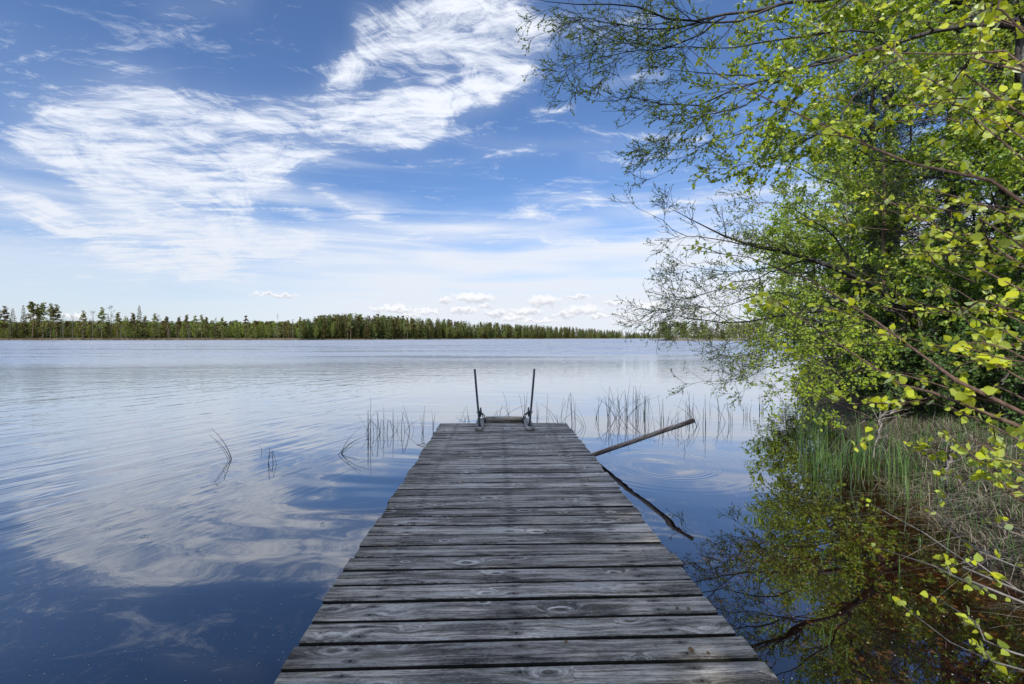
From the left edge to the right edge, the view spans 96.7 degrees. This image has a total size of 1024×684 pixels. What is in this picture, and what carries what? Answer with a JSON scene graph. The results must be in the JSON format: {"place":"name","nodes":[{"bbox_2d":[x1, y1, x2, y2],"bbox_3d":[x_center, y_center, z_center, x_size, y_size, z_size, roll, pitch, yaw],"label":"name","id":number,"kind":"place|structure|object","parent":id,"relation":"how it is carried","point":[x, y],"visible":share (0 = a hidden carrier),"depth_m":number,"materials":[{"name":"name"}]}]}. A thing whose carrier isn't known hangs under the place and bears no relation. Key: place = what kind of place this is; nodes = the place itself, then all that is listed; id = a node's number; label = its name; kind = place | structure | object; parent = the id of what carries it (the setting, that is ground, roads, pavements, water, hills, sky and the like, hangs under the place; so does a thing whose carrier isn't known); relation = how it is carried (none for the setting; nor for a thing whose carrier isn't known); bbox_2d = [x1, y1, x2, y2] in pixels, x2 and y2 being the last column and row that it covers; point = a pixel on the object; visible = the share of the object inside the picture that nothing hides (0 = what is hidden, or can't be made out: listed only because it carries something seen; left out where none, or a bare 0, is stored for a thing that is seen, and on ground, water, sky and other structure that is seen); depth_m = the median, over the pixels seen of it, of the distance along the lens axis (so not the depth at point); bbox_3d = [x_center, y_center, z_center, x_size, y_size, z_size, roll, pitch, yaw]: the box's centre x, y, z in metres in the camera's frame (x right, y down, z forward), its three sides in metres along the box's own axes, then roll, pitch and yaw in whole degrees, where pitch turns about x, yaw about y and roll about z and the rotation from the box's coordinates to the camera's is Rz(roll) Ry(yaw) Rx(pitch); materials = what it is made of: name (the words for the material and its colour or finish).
{"place":"outdoors","nodes":[
{"label":"outdoors","id":0,"kind":"place"},
{"bbox_2d":[0,336,779,339],"bbox_3d":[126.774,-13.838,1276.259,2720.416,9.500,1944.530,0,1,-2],"label":"shore","id":1,"kind":"structure","parent":0,"point":[173,338],"depth_m":403.82,"materials":[{"name":"plant"}]},
{"bbox_2d":[0,306,9,337],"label":"pine tree","id":2,"kind":"object","parent":1,"relation":"on","point":[4,312],"visible":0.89,"depth_m":346.36,"materials":[{"name":"green plant"}]},
{"bbox_2d":[5,309,19,338],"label":"spruce tree","id":3,"kind":"object","parent":1,"relation":"on","point":[11,326],"visible":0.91,"depth_m":341.17,"materials":[{"name":"plant"}]},
{"bbox_2d":[17,305,29,338],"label":"spruce tree","id":4,"kind":"object","parent":1,"relation":"on","point":[22,327],"visible":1,"depth_m":339.15,"materials":[{"name":"plant"}]},
{"bbox_2d":[25,301,38,338],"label":"pine tree","id":5,"kind":"object","parent":1,"relation":"on","point":[30,306],"visible":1,"depth_m":340.97,"materials":[{"name":"green plant"}]},
{"bbox_2d":[28,304,43,337],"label":"pine tree","id":6,"kind":"object","parent":1,"relation":"on","point":[36,324],"visible":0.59,"depth_m":350.85,"materials":[{"name":"green plant"}]},
{"bbox_2d":[34,302,49,337],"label":"pine tree","id":7,"kind":"object","parent":1,"relation":"on","point":[41,309],"visible":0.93,"depth_m":345.38,"materials":[{"name":"green plant"}]},
{"bbox_2d":[40,303,57,338],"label":"pine tree","id":8,"kind":"object","parent":1,"relation":"on","point":[51,307],"visible":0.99,"depth_m":343.43,"materials":[{"name":"green plant"}]},
{"bbox_2d":[50,304,62,338],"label":"pine tree","id":9,"kind":"object","parent":1,"relation":"on","point":[56,310],"visible":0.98,"depth_m":345.92,"materials":[{"name":"green plant"}]},
{"bbox_2d":[77,311,88,338],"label":"pine tree","id":10,"kind":"object","parent":1,"relation":"on","point":[83,315],"visible":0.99,"depth_m":345.40,"materials":[{"name":"green plant"}]},
{"bbox_2d":[96,307,107,338],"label":"pine tree","id":11,"kind":"object","parent":1,"relation":"on","point":[101,317],"visible":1,"depth_m":347.61,"materials":[{"name":"green plant"}]},
{"bbox_2d":[103,314,112,338],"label":"spruce tree","id":12,"kind":"object","parent":1,"relation":"on","point":[105,336],"visible":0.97,"depth_m":351.22,"materials":[{"name":"plant"}]},
{"bbox_2d":[112,312,123,336],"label":"pine tree","id":13,"kind":"object","parent":1,"relation":"on","point":[117,317],"visible":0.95,"depth_m":348.99,"materials":[{"name":"green plant"}]},
{"bbox_2d":[119,316,130,336],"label":"birch tree","id":14,"kind":"object","parent":1,"relation":"on","point":[125,327],"visible":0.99,"depth_m":347.63,"materials":[{"name":"plant"}]},
{"bbox_2d":[128,313,137,338],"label":"pine tree","id":15,"kind":"object","parent":1,"relation":"on","point":[133,315],"visible":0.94,"depth_m":351.38,"materials":[{"name":"green plant"}]},
{"bbox_2d":[132,306,144,338],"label":"spruce tree","id":16,"kind":"object","parent":1,"relation":"on","point":[139,324],"visible":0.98,"depth_m":350.16,"materials":[{"name":"plant"}]},
{"bbox_2d":[141,316,149,338],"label":"pine tree","id":17,"kind":"object","parent":1,"relation":"on","point":[144,321],"visible":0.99,"depth_m":351.52,"materials":[{"name":"green plant"}]},
{"bbox_2d":[150,313,159,338],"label":"pine tree","id":18,"kind":"object","parent":1,"relation":"on","point":[154,321],"visible":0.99,"depth_m":351.22,"materials":[{"name":"green plant"}]},
{"bbox_2d":[164,316,170,335],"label":"pine tree","id":19,"kind":"object","parent":1,"relation":"on","point":[166,319],"visible":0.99,"depth_m":352.46,"materials":[{"name":"green plant"}]},
{"bbox_2d":[174,317,183,332],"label":"pine tree","id":20,"kind":"object","parent":1,"relation":"on","point":[178,323],"visible":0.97,"depth_m":354.22,"materials":[{"name":"green plant"}]},
{"bbox_2d":[182,315,189,338],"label":"pine tree","id":21,"kind":"object","parent":1,"relation":"on","point":[186,321],"visible":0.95,"depth_m":353.94,"materials":[{"name":"green plant"}]},
{"bbox_2d":[197,315,204,338],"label":"pine tree","id":22,"kind":"object","parent":1,"relation":"on","point":[201,322],"visible":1,"depth_m":355.18,"materials":[{"name":"green plant"}]},
{"bbox_2d":[211,317,221,338],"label":"spruce tree","id":23,"kind":"object","parent":1,"relation":"on","point":[217,336],"visible":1,"depth_m":358.03,"materials":[{"name":"plant"}]},
{"bbox_2d":[218,317,226,338],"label":"pine tree","id":24,"kind":"object","parent":1,"relation":"on","point":[222,320],"visible":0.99,"depth_m":356.46,"materials":[{"name":"green plant"}]},
{"bbox_2d":[320,315,327,338],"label":"spruce tree","id":25,"kind":"object","parent":1,"relation":"on","point":[324,334],"visible":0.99,"depth_m":399.93,"materials":[{"name":"plant"}]},
{"bbox_2d":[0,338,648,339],"bbox_3d":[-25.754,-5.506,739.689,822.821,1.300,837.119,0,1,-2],"label":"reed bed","id":26,"kind":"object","parent":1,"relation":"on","point":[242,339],"visible":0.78,"depth_m":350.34,"materials":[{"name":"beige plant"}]},
{"bbox_2d":[325,317,330,338],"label":"spruce tree","id":27,"kind":"object","parent":1,"relation":"on","point":[327,329],"visible":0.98,"depth_m":404.93,"materials":[{"name":"plant"}]},
{"bbox_2d":[333,315,342,338],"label":"spruce tree","id":28,"kind":"object","parent":1,"relation":"on","point":[338,331],"visible":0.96,"depth_m":412.06,"materials":[{"name":"plant"}]},
{"bbox_2d":[340,314,349,338],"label":"spruce tree","id":29,"kind":"object","parent":1,"relation":"on","point":[344,327],"visible":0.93,"depth_m":417.30,"materials":[{"name":"plant"}]},
{"bbox_2d":[343,317,351,338],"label":"pine tree","id":30,"kind":"object","parent":1,"relation":"on","point":[347,322],"visible":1,"depth_m":415.15,"materials":[{"name":"green plant"}]},
{"bbox_2d":[347,313,353,338],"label":"pine tree","id":31,"kind":"object","parent":1,"relation":"on","point":[350,319],"visible":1,"depth_m":414.25,"materials":[{"name":"green plant"}]},
{"bbox_2d":[349,313,359,338],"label":"spruce tree","id":32,"kind":"object","parent":1,"relation":"on","point":[355,325],"visible":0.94,"depth_m":421.90,"materials":[{"name":"plant"}]},
{"bbox_2d":[362,316,368,338],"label":"spruce tree","id":33,"kind":"object","parent":1,"relation":"on","point":[365,325],"visible":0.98,"depth_m":427.15,"materials":[{"name":"plant"}]},
{"bbox_2d":[364,320,371,338],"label":"spruce tree","id":34,"kind":"object","parent":1,"relation":"on","point":[368,333],"visible":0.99,"depth_m":425.66,"materials":[{"name":"plant"}]},
{"bbox_2d":[380,315,387,338],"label":"spruce tree","id":35,"kind":"object","parent":1,"relation":"on","point":[382,335],"visible":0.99,"depth_m":445.87,"materials":[{"name":"plant"}]},
{"bbox_2d":[384,316,392,338],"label":"spruce tree","id":36,"kind":"object","parent":1,"relation":"on","point":[389,329],"visible":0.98,"depth_m":447.61,"materials":[{"name":"plant"}]},
{"bbox_2d":[0,313,785,337],"bbox_3d":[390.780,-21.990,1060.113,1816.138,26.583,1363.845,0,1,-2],"label":"forest","id":37,"kind":"object","parent":1,"relation":"on","point":[444,323],"visible":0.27,"depth_m":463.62,"materials":[{"name":"plant"}]},
{"bbox_2d":[403,317,410,336],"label":"pine tree","id":38,"kind":"object","parent":1,"relation":"on","point":[407,323],"visible":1,"depth_m":472.70,"materials":[{"name":"green plant"}]},
{"bbox_2d":[0,339,948,683],"bbox_3d":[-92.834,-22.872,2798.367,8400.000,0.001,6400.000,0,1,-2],"label":"water","id":39,"kind":"structure","parent":0,"point":[98,439],"depth_m":5.13,"materials":[{"name":"liquid"}]},
{"bbox_2d":[212,429,231,459],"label":"reed clump","id":40,"kind":"object","parent":39,"relation":"in","point":[222,446],"visible":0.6,"depth_m":5.80,"materials":[{"name":"plant"}]},
{"bbox_2d":[367,397,370,438],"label":"reed clump","id":41,"kind":"object","parent":39,"relation":"in","point":[368,424],"visible":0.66,"depth_m":7.00,"materials":[{"name":"plant"}]},
{"bbox_2d":[359,411,385,434],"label":"reed clump","id":42,"kind":"object","parent":39,"relation":"in","point":[377,424],"visible":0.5,"depth_m":7.36,"materials":[{"name":"plant"}]},
{"bbox_2d":[601,389,648,418],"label":"reed clump","id":43,"kind":"object","parent":39,"relation":"in","point":[619,407],"visible":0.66,"depth_m":8.81,"materials":[{"name":"plant"}]},
{"bbox_2d":[606,385,661,417],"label":"reed clump","id":44,"kind":"object","parent":39,"relation":"in","point":[626,405],"visible":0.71,"depth_m":8.75,"materials":[{"name":"plant"}]},
{"bbox_2d":[592,418,694,456],"bbox_3d":[1.241,1.337,5.690,0.066,1.029,2.106,0,1,-45],"label":"pole","id":45,"kind":"object","parent":39,"relation":"in","point":[646,436],"visible":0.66,"depth_m":5.34,"materials":[{"name":"wood"}]},
{"bbox_2d":[638,392,652,416],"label":"reed clump","id":46,"kind":"object","parent":39,"relation":"in","point":[645,404],"visible":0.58,"depth_m":8.98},
{"bbox_2d":[822,620,833,659],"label":"green shoot","id":47,"kind":"object","parent":39,"relation":"in","point":[828,643],"visible":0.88,"depth_m":2.31,"materials":[{"name":"plant"}]},
{"bbox_2d":[1,512,1009,682],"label":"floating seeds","id":48,"kind":"object","parent":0,"point":[343,513],"visible":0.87,"depth_m":2.40,"materials":[{"name":"plant"}]},
{"bbox_2d":[0,0,1022,336],"label":"sky","id":49,"kind":"structure","parent":0,"point":[232,160],"materials":[{"name":"blue"}]},
{"bbox_2d":[659,339,757,340],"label":"island","id":50,"kind":"structure","parent":0,"point":[703,339],"depth_m":274.02,"materials":[{"name":"plant"}]},
{"bbox_2d":[746,359,1023,683],"bbox_3d":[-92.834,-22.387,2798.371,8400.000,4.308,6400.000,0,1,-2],"label":"ground","id":51,"kind":"structure","parent":0,"point":[783,516],"depth_m":3.15,"materials":[{"name":"plant"}]},
{"bbox_2d":[274,423,781,683],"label":"jetty","id":52,"kind":"object","parent":51,"relation":"on","point":[530,525],"visible":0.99,"depth_m":2.26,"materials":[{"name":"wood"}]},
{"bbox_2d":[474,369,534,430],"bbox_3d":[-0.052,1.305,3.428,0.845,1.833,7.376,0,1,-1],"label":"swim ladder","id":53,"kind":"object","parent":52,"relation":"attached to","point":[528,424],"visible":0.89,"depth_m":6.28,"materials":[{"name":"metal"}]},
{"bbox_2d":[515,0,1023,199],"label":"birch tree","id":54,"kind":"object","parent":51,"relation":"on","point":[827,14],"visible":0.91,"depth_m":4.70,"materials":[{"name":"green plant"}]},
{"bbox_2d":[608,174,960,437],"bbox_3d":[4.426,-0.422,6.639,6.520,4.074,1.606,0,1,-23],"label":"bush","id":55,"kind":"object","parent":51,"relation":"on","point":[916,323],"visible":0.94,"depth_m":6.32,"materials":[{"name":"green plant"}]},
{"bbox_2d":[740,167,856,366],"bbox_3d":[10.050,-2.005,15.453,4.702,7.101,5.379,0,1,-2],"label":"willow bush","id":56,"kind":"object","parent":51,"relation":"on","point":[808,276],"visible":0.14,"depth_m":15.12,"materials":[{"name":"green plant"}]},
{"bbox_2d":[791,414,808,444],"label":"sedge clump","id":57,"kind":"object","parent":51,"relation":"on","point":[801,432],"visible":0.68,"depth_m":6.74,"materials":[{"name":"plant"}]},
{"bbox_2d":[795,408,821,435],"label":"sedge clump","id":58,"kind":"object","parent":51,"relation":"on","point":[812,425],"visible":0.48,"depth_m":7.32,"materials":[{"name":"plant"}]},
{"bbox_2d":[795,417,828,447],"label":"sedge clump","id":59,"kind":"object","parent":51,"relation":"on","point":[812,434],"visible":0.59,"depth_m":6.53,"materials":[{"name":"plant"}]},
{"bbox_2d":[797,400,827,427],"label":"sedge clump","id":60,"kind":"object","parent":51,"relation":"on","point":[814,424],"visible":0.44,"depth_m":7.80,"materials":[{"name":"plant"}]},
{"bbox_2d":[786,422,846,454],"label":"sedge clump","id":61,"kind":"object","parent":51,"relation":"on","point":[815,443],"visible":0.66,"depth_m":6.15,"materials":[{"name":"plant"}]},
{"bbox_2d":[798,437,836,473],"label":"sedge clump","id":62,"kind":"object","parent":51,"relation":"on","point":[816,468],"visible":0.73,"depth_m":5.25,"materials":[{"name":"plant"}]},
{"bbox_2d":[809,437,838,474],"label":"sedge clump","id":63,"kind":"object","parent":51,"relation":"on","point":[827,450],"visible":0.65,"depth_m":5.40,"materials":[{"name":"plant"}]},
{"bbox_2d":[804,431,844,459],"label":"sedge clump","id":64,"kind":"object","parent":51,"relation":"on","point":[821,453],"visible":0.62,"depth_m":5.83,"materials":[{"name":"plant"}]},
{"bbox_2d":[806,436,861,492],"bbox_3d":[3.558,1.317,5.067,0.736,0.581,0.467,0,1,-41],"label":"sedge clump","id":65,"kind":"object","parent":51,"relation":"on","point":[831,470],"visible":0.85,"depth_m":4.97,"materials":[{"name":"plant"}]},
{"bbox_2d":[822,443,845,469],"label":"sedge clump","id":66,"kind":"object","parent":51,"relation":"on","point":[833,459],"visible":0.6,"depth_m":5.44,"materials":[{"name":"plant"}]},
{"bbox_2d":[828,411,851,436],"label":"sedge clump","id":67,"kind":"object","parent":51,"relation":"on","point":[842,427],"visible":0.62,"depth_m":7.33,"materials":[{"name":"plant"}]},
{"bbox_2d":[831,442,859,464],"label":"sedge clump","id":68,"kind":"object","parent":51,"relation":"on","point":[846,456],"visible":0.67,"depth_m":5.56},
{"bbox_2d":[816,408,875,459],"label":"sedge clump","id":69,"kind":"object","parent":51,"relation":"on","point":[857,430],"visible":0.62,"depth_m":5.99,"materials":[{"name":"plant"}]},
{"bbox_2d":[675,0,1023,501],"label":"tree","id":70,"kind":"object","parent":51,"relation":"on","point":[1001,9],"visible":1,"depth_m":1.59,"materials":[{"name":"green plant"}]},
{"bbox_2d":[807,5,924,378],"bbox_3d":[8.924,-3.443,11.229,2.759,9.610,2.917,0,1,30],"label":"spruce tree","id":71,"kind":"object","parent":51,"relation":"on","point":[871,96],"visible":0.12,"depth_m":11.11,"materials":[{"name":"green plant"}]},
{"bbox_2d":[748,0,985,377],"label":"birch tree","id":72,"kind":"object","parent":51,"relation":"on","point":[829,150],"visible":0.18,"depth_m":11.20,"materials":[{"name":"green plant"}]},
{"bbox_2d":[843,440,890,477],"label":"sedge clump","id":73,"kind":"object","parent":51,"relation":"on","point":[864,463],"visible":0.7,"depth_m":5.27,"materials":[{"name":"plant"}]},
{"bbox_2d":[850,433,884,458],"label":"sedge clump","id":74,"kind":"object","parent":51,"relation":"on","point":[864,451],"visible":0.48,"depth_m":5.84,"materials":[{"name":"plant"}]},
{"bbox_2d":[755,131,990,380],"bbox_3d":[8.096,-1.706,10.238,4.699,6.156,4.009,0,1,-25],"label":"alder tree","id":75,"kind":"object","parent":51,"relation":"on","point":[857,222],"visible":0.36,"depth_m":10.10,"materials":[{"name":"green plant"}]},
{"bbox_2d":[815,258,933,387],"bbox_3d":[9.169,-0.388,10.714,3.426,3.920,2.456,0,1,-2],"label":"alder bush","id":76,"kind":"object","parent":51,"relation":"on","point":[846,290],"visible":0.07,"depth_m":10.78,"materials":[{"name":"green plant"}]},
{"bbox_2d":[846,427,907,473],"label":"sedge clump","id":77,"kind":"object","parent":51,"relation":"on","point":[879,463],"visible":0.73,"depth_m":5.29,"materials":[{"name":"plant"}]},
{"bbox_2d":[847,413,910,454],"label":"sedge clump","id":78,"kind":"object","parent":51,"relation":"on","point":[883,434],"visible":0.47,"depth_m":6.03,"materials":[{"name":"plant"}]},
{"bbox_2d":[824,282,946,389],"bbox_3d":[8.063,0.051,9.452,2.262,3.163,2.763,0,1,-2],"label":"alder bush","id":79,"kind":"object","parent":51,"relation":"on","point":[888,317],"visible":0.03,"depth_m":9.33,"materials":[{"name":"green plant"}]},
{"bbox_2d":[840,159,934,388],"bbox_3d":[8.457,-1.391,10.298,1.933,5.722,2.138,0,1,-26],"label":"spruce tree","id":80,"kind":"object","parent":51,"relation":"on","point":[902,227],"visible":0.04,"depth_m":10.19,"materials":[{"name":"green plant"}]},
{"bbox_2d":[863,393,911,456],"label":"fallen branch","id":81,"kind":"object","parent":51,"relation":"on","point":[880,423],"visible":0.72,"depth_m":6.17,"materials":[{"name":"wood"}]},
{"bbox_2d":[822,296,954,426],"bbox_3d":[6.087,0.556,7.328,1.682,2.605,1.748,0,1,-39],"label":"alder bush","id":82,"kind":"object","parent":51,"relation":"on","point":[898,392],"visible":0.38,"depth_m":7.18,"materials":[{"name":"green plant"}]},
{"bbox_2d":[843,127,935,395],"bbox_3d":[7.239,-1.387,8.776,1.694,5.580,1.602,0,1,37],"label":"spruce tree","id":83,"kind":"object","parent":51,"relation":"on","point":[884,237],"visible":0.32,"depth_m":8.79,"materials":[{"name":"green plant"}]},
{"bbox_2d":[836,0,943,298],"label":"spruce tree","id":84,"kind":"object","parent":51,"relation":"on","point":[904,141],"visible":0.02,"depth_m":17.09,"materials":[{"name":"green plant"}]},
{"bbox_2d":[870,436,919,477],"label":"sedge clump","id":85,"kind":"object","parent":51,"relation":"on","point":[898,460],"visible":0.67,"depth_m":5.16,"materials":[{"name":"plant"}]},
{"bbox_2d":[882,440,922,480],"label":"sedge clump","id":86,"kind":"object","parent":51,"relation":"on","point":[904,467],"visible":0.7,"depth_m":5.05,"materials":[{"name":"plant"}]},
{"bbox_2d":[874,436,936,474],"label":"sedge clump","id":87,"kind":"object","parent":51,"relation":"on","point":[907,458],"visible":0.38,"depth_m":5.18,"materials":[{"name":"plant"}]},
{"bbox_2d":[905,467,909,505],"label":"green shoot","id":88,"kind":"object","parent":51,"relation":"on","point":[907,498],"visible":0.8,"depth_m":4.33,"materials":[{"name":"plant"}]},
{"bbox_2d":[792,400,1023,670],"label":"dead grass","id":89,"kind":"structure","parent":51,"relation":"on","point":[962,528],"depth_m":3.91,"materials":[{"name":"plant"}]},
{"bbox_2d":[817,0,1023,393],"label":"birch tree","id":90,"kind":"object","parent":51,"relation":"on","point":[896,73],"visible":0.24,"depth_m":8.35,"materials":[{"name":"green plant"}]},
{"bbox_2d":[832,243,1008,400],"bbox_3d":[7.321,-0.126,8.319,2.433,3.448,2.583,0,1,33],"label":"alder bush","id":91,"kind":"object","parent":51,"relation":"on","point":[880,319],"visible":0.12,"depth_m":8.14,"materials":[{"name":"green plant"}]},
{"bbox_2d":[918,531,923,555],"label":"green shoot","id":92,"kind":"object","parent":51,"relation":"on","point":[919,542],"visible":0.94,"depth_m":3.42,"materials":[{"name":"plant"}]},
{"bbox_2d":[820,5,1023,392],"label":"alder tree","id":93,"kind":"object","parent":51,"relation":"on","point":[992,168],"visible":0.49,"depth_m":6.29,"materials":[{"name":"green plant"}]},
{"bbox_2d":[854,398,1023,616],"bbox_3d":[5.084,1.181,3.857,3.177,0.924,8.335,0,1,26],"label":"fresh grass","id":94,"kind":"structure","parent":51,"relation":"on","point":[980,424],"depth_m":4.55,"materials":[{"name":"plant"}]},
{"bbox_2d":[864,12,1023,383],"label":"spruce tree","id":95,"kind":"object","parent":51,"relation":"on","point":[949,196],"visible":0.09,"depth_m":9.64,"materials":[{"name":"green plant"}]},
{"bbox_2d":[866,498,1023,674],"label":"alder shrub","id":96,"kind":"object","parent":51,"relation":"on","point":[1005,651],"visible":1,"depth_m":1.28,"materials":[{"name":"green plant"}]},
{"bbox_2d":[879,0,1020,351],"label":"spruce tree","id":97,"kind":"object","parent":51,"relation":"on","point":[907,143],"visible":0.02,"depth_m":12.56,"materials":[{"name":"green plant"}]},
{"bbox_2d":[909,204,990,412],"bbox_3d":[6.939,-0.455,7.293,1.197,3.542,1.324,0,1,31],"label":"spruce tree","id":98,"kind":"object","parent":51,"relation":"on","point":[945,220],"visible":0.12,"depth_m":7.22,"materials":[{"name":"green plant"}]},
{"bbox_2d":[928,431,981,498],"bbox_3d":[4.598,1.215,4.744,1.466,0.496,0.455,0,1,-41],"label":"twig","id":99,"kind":"object","parent":51,"relation":"on","point":[948,464],"visible":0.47,"depth_m":4.72,"materials":[{"name":"grey plant"}]},
{"bbox_2d":[895,223,1023,412],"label":"alder bush","id":100,"kind":"object","parent":51,"relation":"on","point":[978,293],"visible":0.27,"depth_m":6.41,"materials":[{"name":"green plant"}]},
{"bbox_2d":[916,6,1023,205],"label":"birch tree","id":101,"kind":"object","parent":51,"relation":"on","point":[1011,40],"visible":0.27,"depth_m":6.12,"materials":[{"name":"green plant"}]},
{"bbox_2d":[921,98,1022,361],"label":"spruce tree","id":102,"kind":"object","parent":51,"relation":"on","point":[995,192],"visible":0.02,"depth_m":7.72,"materials":[{"name":"green plant"}]},
{"bbox_2d":[921,316,1023,436],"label":"alder bush","id":103,"kind":"object","parent":51,"relation":"on","point":[978,374],"visible":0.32,"depth_m":5.66,"materials":[{"name":"green plant"}]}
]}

